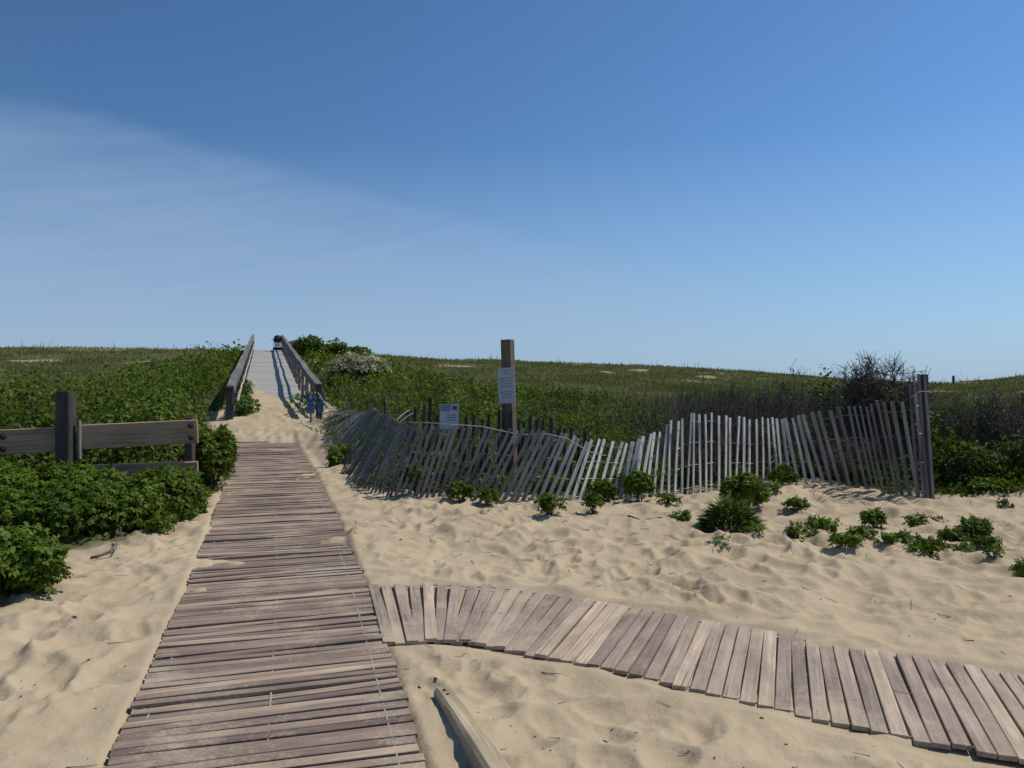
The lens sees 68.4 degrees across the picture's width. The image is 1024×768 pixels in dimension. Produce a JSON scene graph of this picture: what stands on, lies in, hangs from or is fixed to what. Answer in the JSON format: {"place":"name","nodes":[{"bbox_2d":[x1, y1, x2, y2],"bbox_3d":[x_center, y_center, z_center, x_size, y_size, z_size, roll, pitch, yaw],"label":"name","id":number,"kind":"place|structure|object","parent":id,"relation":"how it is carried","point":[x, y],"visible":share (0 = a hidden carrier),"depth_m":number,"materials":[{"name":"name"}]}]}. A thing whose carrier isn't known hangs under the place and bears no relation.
{"place":"outdoors","nodes":[
{"label":"outdoors","id":0,"kind":"place"},
{"bbox_2d":[0,348,1023,767],"bbox_3d":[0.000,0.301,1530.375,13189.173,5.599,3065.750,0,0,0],"label":"sand ground","id":1,"kind":"structure","parent":0,"point":[132,598],"depth_m":4.98,"materials":[{"name":"beige sand"}]},
{"bbox_2d":[0,521,73,597],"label":"rose bush","id":2,"kind":"object","parent":1,"relation":"on","point":[30,555],"visible":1,"depth_m":5.07,"materials":[{"name":"green plant"}]},
{"bbox_2d":[0,391,198,479],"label":"timber fence","id":3,"kind":"object","parent":1,"relation":"on","point":[59,439],"visible":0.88,"depth_m":8.13,"materials":[{"name":"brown wood"}]},
{"bbox_2d":[0,457,211,542],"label":"rose thicket","id":4,"kind":"object","parent":1,"relation":"on","point":[54,497],"visible":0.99,"depth_m":7.10,"materials":[{"name":"green plant"}]},
{"bbox_2d":[90,529,125,558],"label":"dead branch","id":5,"kind":"object","parent":1,"relation":"on","point":[120,533],"visible":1,"depth_m":6.15,"materials":[{"name":"grey wood"}]},
{"bbox_2d":[143,513,180,533],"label":"rose sprig","id":6,"kind":"object","parent":1,"relation":"on","point":[162,524],"visible":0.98,"depth_m":6.94,"materials":[{"name":"green plant"}]},
{"bbox_2d":[184,499,211,518],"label":"rose sprig","id":7,"kind":"object","parent":1,"relation":"on","point":[203,507],"visible":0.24,"depth_m":7.83,"materials":[{"name":"green plant"}]},
{"bbox_2d":[195,423,238,486],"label":"rose bush","id":8,"kind":"object","parent":1,"relation":"on","point":[216,448],"visible":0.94,"depth_m":9.30,"materials":[{"name":"green plant"}]},
{"bbox_2d":[225,395,261,415],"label":"rose bush","id":9,"kind":"object","parent":1,"relation":"on","point":[246,405],"visible":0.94,"depth_m":17.56,"materials":[{"name":"green plant"}]},
{"bbox_2d":[236,378,254,397],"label":"rose bush","id":10,"kind":"object","parent":1,"relation":"on","point":[246,389],"visible":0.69,"depth_m":21.80,"materials":[{"name":"green plant"}]},
{"bbox_2d":[103,441,425,767],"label":"boardwalk","id":11,"kind":"structure","parent":1,"relation":"on","point":[278,622],"depth_m":4.04,"materials":[{"name":"brown wood"}]},
{"bbox_2d":[226,334,321,419],"bbox_3d":[-11.075,-0.949,34.416,2.070,4.899,36.975,0,0,-18],"label":"footbridge","id":12,"kind":"object","parent":1,"relation":"on","point":[269,372],"visible":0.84,"depth_m":28.03,"materials":[{"name":"grey wood"}]},
{"bbox_2d":[271,335,282,351],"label":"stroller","id":13,"kind":"object","parent":12,"relation":"on","point":[277,339],"visible":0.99,"depth_m":49.85,"materials":[{"name":"white plastic"}]},
{"bbox_2d":[318,393,347,415],"bbox_3d":[-3.674,0.390,15.301,0.020,0.407,3.684,0,0,-23],"label":"guy rope","id":14,"kind":"object","parent":12,"relation":"attached to","point":[329,408],"visible":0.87,"depth_m":15.47,"materials":[{"name":"grey fabric"}]},
{"bbox_2d":[289,334,324,355],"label":"dune shrub","id":15,"kind":"object","parent":1,"relation":"on","point":[302,345],"visible":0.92,"depth_m":46.51,"materials":[{"name":"green plant"}]},
{"bbox_2d":[285,391,333,410],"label":"rose bush","id":16,"kind":"object","parent":1,"relation":"on","point":[302,396],"visible":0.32,"depth_m":18.56,"materials":[{"name":"green plant"}]},
{"bbox_2d":[307,394,314,422],"bbox_3d":[-4.437,0.634,16.605,0.165,0.818,0.039,0,0,-12],"label":"blue sign","id":17,"kind":"object","parent":1,"relation":"on","point":[310,405],"visible":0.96,"depth_m":16.60,"materials":[{"name":"blue metal"}]},
{"bbox_2d":[318,395,323,418],"bbox_3d":[-4.289,0.621,16.905,0.140,0.758,0.039,0,0,6],"label":"blue sign","id":18,"kind":"object","parent":1,"relation":"on","point":[321,406],"visible":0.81,"depth_m":16.89,"materials":[{"name":"blue metal"}]},
{"bbox_2d":[304,408,367,455],"bbox_3d":[-3.677,0.819,15.557,0.914,0.748,6.427,0,0,-18],"label":"fallen fence","id":19,"kind":"object","parent":1,"relation":"on","point":[353,418],"visible":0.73,"depth_m":14.11,"materials":[{"name":"grey wood"}]},
{"bbox_2d":[320,337,351,355],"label":"dune shrub","id":20,"kind":"object","parent":1,"relation":"on","point":[334,347],"visible":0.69,"depth_m":48.07,"materials":[{"name":"green plant"}]},
{"bbox_2d":[326,442,354,466],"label":"rose bush","id":21,"kind":"object","parent":1,"relation":"on","point":[332,457],"visible":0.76,"depth_m":11.09,"materials":[{"name":"green plant"}]},
{"bbox_2d":[322,349,392,379],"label":"blossom bush","id":22,"kind":"object","parent":1,"relation":"on","point":[367,362],"visible":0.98,"depth_m":27.98,"materials":[{"name":"white plant"}]},
{"bbox_2d":[345,345,373,356],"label":"dune shrub","id":23,"kind":"object","parent":1,"relation":"on","point":[356,348],"visible":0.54,"depth_m":49.61,"materials":[{"name":"green plant"}]},
{"bbox_2d":[382,397,386,451],"bbox_3d":[-1.913,0.792,11.300,0.080,1.196,0.028,0,0,0],"label":"metal stake","id":24,"kind":"object","parent":1,"relation":"on","point":[384,404],"visible":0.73,"depth_m":11.29,"materials":[{"name":"grey metal"}]},
{"bbox_2d":[401,460,429,494],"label":"rose bush","id":25,"kind":"object","parent":1,"relation":"on","point":[407,474],"visible":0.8,"depth_m":8.83,"materials":[{"name":"green plant"}]},
{"bbox_2d":[440,404,458,485],"bbox_3d":[-0.751,0.886,9.059,0.236,1.287,0.041,0,0,-4],"label":"notice sign","id":26,"kind":"object","parent":1,"relation":"on","point":[449,413],"visible":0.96,"depth_m":9.04,"materials":[{"name":"white wood"}]},
{"bbox_2d":[444,481,477,502],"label":"rose bush","id":27,"kind":"object","parent":1,"relation":"on","point":[456,488],"visible":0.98,"depth_m":8.48,"materials":[{"name":"green plant"}]},
{"bbox_2d":[434,686,509,767],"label":"driftwood timber","id":28,"kind":"object","parent":1,"relation":"on","point":[480,749],"visible":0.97,"depth_m":3.07,"materials":[{"name":"wood"}]},
{"bbox_2d":[476,486,500,504],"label":"rose bush","id":29,"kind":"object","parent":1,"relation":"on","point":[488,495],"visible":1,"depth_m":8.31,"materials":[{"name":"green plant"}]},
{"bbox_2d":[406,398,585,491],"bbox_3d":[-0.205,0.808,9.542,2.282,1.265,0.369,0,0,9],"label":"old fence","id":30,"kind":"object","parent":1,"relation":"on","point":[519,446],"visible":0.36,"depth_m":9.53,"materials":[{"name":"grey wood"}]},
{"bbox_2d":[497,339,516,484],"bbox_3d":[-0.047,0.504,9.586,0.238,2.142,0.197,0,0,17],"label":"sign post","id":31,"kind":"object","parent":1,"relation":"on","point":[506,384],"visible":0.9,"depth_m":9.52,"materials":[{"name":"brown wood"}]},
{"bbox_2d":[0,339,1023,497],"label":"shrub cover","id":32,"kind":"object","parent":1,"relation":"on","point":[153,406],"visible":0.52,"depth_m":13.57,"materials":[{"name":"green plant"}]},
{"bbox_2d":[0,340,1023,449],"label":"beach grass","id":33,"kind":"structure","parent":1,"relation":"on","point":[626,373],"depth_m":38.14,"materials":[{"name":"green plant"}]},
{"bbox_2d":[1,367,1023,488],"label":"twig cover","id":34,"kind":"object","parent":1,"relation":"on","point":[751,416],"visible":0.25,"depth_m":10.68,"materials":[{"name":"brown plant"}]},
{"bbox_2d":[50,492,1012,767],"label":"straw litter","id":35,"kind":"object","parent":1,"relation":"on","point":[562,554],"visible":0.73,"depth_m":6.13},
{"bbox_2d":[533,492,568,514],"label":"rose bush","id":36,"kind":"object","parent":1,"relation":"on","point":[548,503],"visible":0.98,"depth_m":7.72,"materials":[{"name":"green plant"}]},
{"bbox_2d":[580,491,604,513],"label":"rose bush","id":37,"kind":"object","parent":1,"relation":"on","point":[591,501],"visible":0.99,"depth_m":7.84,"materials":[{"name":"green plant"}]},
{"bbox_2d":[585,479,619,501],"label":"rose bush","id":38,"kind":"object","parent":1,"relation":"on","point":[605,488],"visible":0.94,"depth_m":8.58,"materials":[{"name":"green plant"}]},
{"bbox_2d":[325,374,934,502],"bbox_3d":[0.541,0.772,9.494,8.618,1.777,2.743,0,0,23],"label":"slat fence","id":39,"kind":"object","parent":1,"relation":"on","point":[923,434],"visible":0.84,"depth_m":8.84,"materials":[{"name":"grey wood"}]},
{"bbox_2d":[620,467,658,501],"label":"rose bush","id":40,"kind":"object","parent":1,"relation":"on","point":[636,483],"visible":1,"depth_m":8.48,"materials":[{"name":"green plant"}]},
{"bbox_2d":[628,515,662,519],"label":"dead branch","id":41,"kind":"object","parent":1,"relation":"on","point":[644,519],"visible":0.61,"depth_m":7.64,"materials":[{"name":"grey wood"}]},
{"bbox_2d":[654,492,682,504],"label":"sand rose","id":42,"kind":"object","parent":1,"relation":"on","point":[667,497],"visible":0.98,"depth_m":8.28,"materials":[{"name":"green plant"}]},
{"bbox_2d":[666,509,691,521],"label":"sand rose","id":43,"kind":"object","parent":1,"relation":"on","point":[685,514],"visible":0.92,"depth_m":7.60,"materials":[{"name":"green plant"}]},
{"bbox_2d":[674,460,698,491],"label":"rose bush","id":44,"kind":"object","parent":1,"relation":"on","point":[685,476],"visible":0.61,"depth_m":9.10,"materials":[{"name":"green plant"}]},
{"bbox_2d":[368,582,1023,763],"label":"boardwalk","id":45,"kind":"structure","parent":1,"relation":"on","point":[984,707],"depth_m":3.97,"materials":[{"name":"brown wood"}]},
{"bbox_2d":[667,386,744,453],"bbox_3d":[3.159,0.618,12.206,1.321,1.201,1.295,0,0,13],"label":"bare bush","id":46,"kind":"object","parent":1,"relation":"on","point":[711,409],"visible":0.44,"depth_m":12.11,"materials":[{"name":"brown plant"}]},
{"bbox_2d":[705,534,733,550],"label":"sand rose","id":47,"kind":"object","parent":1,"relation":"on","point":[720,538],"visible":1,"depth_m":6.37,"materials":[{"name":"green plant"}]},
{"bbox_2d":[694,490,767,532],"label":"strap leaf clump","id":48,"kind":"object","parent":1,"relation":"on","point":[729,513],"visible":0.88,"depth_m":7.11,"materials":[{"name":"green plant"}]},
{"bbox_2d":[718,469,773,507],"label":"rose bush","id":49,"kind":"object","parent":1,"relation":"on","point":[748,487],"visible":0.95,"depth_m":8.01,"materials":[{"name":"green plant"}]},
{"bbox_2d":[742,521,764,534],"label":"sand rose","id":50,"kind":"object","parent":1,"relation":"on","point":[752,528],"visible":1,"depth_m":6.69,"materials":[{"name":"green plant"}]},
{"bbox_2d":[703,381,804,452],"bbox_3d":[3.806,0.619,11.819,1.599,1.338,1.202,0,0,0],"label":"bare bush","id":51,"kind":"object","parent":1,"relation":"on","point":[730,395],"visible":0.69,"depth_m":11.74,"materials":[{"name":"brown plant"}]},
{"bbox_2d":[768,479,782,493],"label":"sand rose","id":52,"kind":"object","parent":1,"relation":"on","point":[776,487],"visible":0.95,"depth_m":8.51,"materials":[{"name":"green plant"}]},
{"bbox_2d":[766,463,801,485],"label":"rose bush","id":53,"kind":"object","parent":1,"relation":"on","point":[781,473],"visible":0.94,"depth_m":9.38,"materials":[{"name":"green plant"}]},
{"bbox_2d":[758,359,832,439],"bbox_3d":[4.542,0.414,12.002,1.226,1.651,1.036,0,0,0],"label":"bare bush","id":54,"kind":"object","parent":1,"relation":"on","point":[783,385],"visible":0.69,"depth_m":11.96,"materials":[{"name":"brown plant"}]},
{"bbox_2d":[780,495,811,511],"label":"sand rose","id":55,"kind":"object","parent":1,"relation":"on","point":[795,502],"visible":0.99,"depth_m":7.82,"materials":[{"name":"green plant"}]},
{"bbox_2d":[784,520,809,540],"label":"sand rose","id":56,"kind":"object","parent":1,"relation":"on","point":[792,530],"visible":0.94,"depth_m":6.66,"materials":[{"name":"green plant"}]},
{"bbox_2d":[804,527,821,537],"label":"sand rose","id":57,"kind":"object","parent":1,"relation":"on","point":[811,533],"visible":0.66,"depth_m":6.73,"materials":[{"name":"green plant"}]},
{"bbox_2d":[803,513,832,530],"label":"sand rose","id":58,"kind":"object","parent":1,"relation":"on","point":[813,521],"visible":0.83,"depth_m":7.06,"materials":[{"name":"green plant"}]},
{"bbox_2d":[805,364,842,421],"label":"leafy shrub","id":59,"kind":"object","parent":1,"relation":"on","point":[822,391],"visible":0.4,"depth_m":12.61,"materials":[{"name":"green plant"}]},
{"bbox_2d":[801,364,854,453],"bbox_3d":[5.093,0.492,11.587,1.056,1.605,1.119,0,0,0],"label":"bare bush","id":60,"kind":"object","parent":1,"relation":"on","point":[830,405],"visible":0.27,"depth_m":11.51,"materials":[{"name":"brown plant"}]},
{"bbox_2d":[821,517,842,532],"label":"sand rose","id":61,"kind":"object","parent":1,"relation":"on","point":[833,526],"visible":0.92,"depth_m":6.87,"materials":[{"name":"green plant"}]},
{"bbox_2d":[825,531,866,547],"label":"sand rose","id":62,"kind":"object","parent":1,"relation":"on","point":[841,539],"visible":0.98,"depth_m":6.30,"materials":[{"name":"green plant"}]},
{"bbox_2d":[813,436,882,485],"bbox_3d":[4.314,0.976,9.779,0.775,0.701,0.725,0,0,42],"label":"bare bush","id":63,"kind":"object","parent":1,"relation":"on","point":[840,463],"visible":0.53,"depth_m":9.70,"materials":[{"name":"brown plant"}]},
{"bbox_2d":[805,483,907,503],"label":"dead vine","id":64,"kind":"object","parent":1,"relation":"on","point":[879,499],"visible":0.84,"depth_m":8.56,"materials":[{"name":"brown plant"}]},
{"bbox_2d":[845,524,878,538],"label":"sand rose","id":65,"kind":"object","parent":1,"relation":"on","point":[861,529],"visible":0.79,"depth_m":6.63,"materials":[{"name":"green plant"}]},
{"bbox_2d":[859,506,889,528],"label":"sand rose","id":66,"kind":"object","parent":1,"relation":"on","point":[873,518],"visible":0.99,"depth_m":7.14,"materials":[{"name":"green plant"}]},
{"bbox_2d":[823,350,940,470],"bbox_3d":[5.152,0.410,10.565,1.489,1.787,1.417,0,0,26],"label":"bare bush","id":67,"kind":"object","parent":1,"relation":"on","point":[863,392],"visible":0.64,"depth_m":10.44,"materials":[{"name":"grey plant"}]},
{"bbox_2d":[873,529,901,543],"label":"sand rose","id":68,"kind":"object","parent":1,"relation":"on","point":[887,538],"visible":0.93,"depth_m":6.46,"materials":[{"name":"green plant"}]},
{"bbox_2d":[851,390,953,475],"bbox_3d":[5.309,0.685,10.380,1.258,1.247,0.948,0,0,0],"label":"leafy shrub","id":69,"kind":"object","parent":1,"relation":"on","point":[932,424],"visible":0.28,"depth_m":10.18,"materials":[{"name":"green plant"}]},
{"bbox_2d":[894,529,914,542],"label":"sand rose","id":70,"kind":"object","parent":1,"relation":"on","point":[902,536],"visible":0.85,"depth_m":6.45,"materials":[{"name":"green plant"}]},
{"bbox_2d":[901,512,928,526],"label":"sand rose","id":71,"kind":"object","parent":1,"relation":"on","point":[913,521],"visible":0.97,"depth_m":7.12,"materials":[{"name":"green plant"}]},
{"bbox_2d":[902,532,951,556],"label":"sand rose","id":72,"kind":"object","parent":1,"relation":"on","point":[924,545],"visible":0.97,"depth_m":6.13,"materials":[{"name":"green plant"}]},
{"bbox_2d":[929,514,949,521],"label":"sand rose","id":73,"kind":"object","parent":1,"relation":"on","point":[938,517],"visible":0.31,"depth_m":7.30,"materials":[{"name":"green plant"}]},
{"bbox_2d":[935,525,974,541],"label":"sand rose","id":74,"kind":"object","parent":1,"relation":"on","point":[948,534],"visible":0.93,"depth_m":6.59,"materials":[{"name":"green plant"}]},
{"bbox_2d":[944,538,976,552],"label":"sand rose","id":75,"kind":"object","parent":1,"relation":"on","point":[964,547],"visible":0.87,"depth_m":6.21,"materials":[{"name":"green plant"}]},
{"bbox_2d":[917,440,1007,485],"bbox_3d":[5.758,1.019,9.545,0.985,0.620,0.851,0,0,0],"label":"leafy shrub","id":76,"kind":"object","parent":1,"relation":"on","point":[968,460],"visible":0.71,"depth_m":9.40,"materials":[{"name":"green plant"}]},
{"bbox_2d":[953,514,994,537],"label":"sand rose","id":77,"kind":"object","parent":1,"relation":"on","point":[974,525],"visible":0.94,"depth_m":6.60,"materials":[{"name":"green plant"}]},
{"bbox_2d":[929,385,1022,450],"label":"bare bush","id":78,"kind":"object","parent":1,"relation":"on","point":[960,426],"visible":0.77,"depth_m":10.57,"materials":[{"name":"brown plant"}]},
{"bbox_2d":[970,534,1002,549],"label":"sand rose","id":79,"kind":"object","parent":1,"relation":"on","point":[985,540],"visible":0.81,"depth_m":6.37,"materials":[{"name":"green plant"}]},
{"bbox_2d":[964,383,1023,470],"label":"bare bush","id":80,"kind":"object","parent":1,"relation":"on","point":[1020,406],"visible":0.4,"depth_m":10.68,"materials":[{"name":"brown plant"}]},
{"bbox_2d":[982,542,1006,558],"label":"sand rose","id":81,"kind":"object","parent":1,"relation":"on","point":[996,552],"visible":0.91,"depth_m":6.01,"materials":[{"name":"green plant"}]},
{"bbox_2d":[974,428,1023,486],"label":"leafy shrub","id":82,"kind":"object","parent":1,"relation":"on","point":[1017,445],"visible":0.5,"depth_m":9.65,"materials":[{"name":"green plant"}]},
{"bbox_2d":[995,496,1014,508],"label":"sand rose","id":83,"kind":"object","parent":1,"relation":"on","point":[1003,501],"visible":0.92,"depth_m":8.23,"materials":[{"name":"green plant"}]},
{"bbox_2d":[1008,557,1023,577],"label":"sand rose","id":84,"kind":"object","parent":1,"relation":"on","point":[1018,567],"visible":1,"depth_m":5.57,"materials":[{"name":"green plant"}]},
{"bbox_2d":[0,0,1023,382],"label":"sky","id":85,"kind":"structure","parent":0,"point":[770,185],"materials":[{"name":"blue"}]},
{"bbox_2d":[14,495,1017,767],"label":"beach litter","id":86,"kind":"object","parent":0,"point":[612,729],"visible":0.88,"depth_m":3.71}
]}

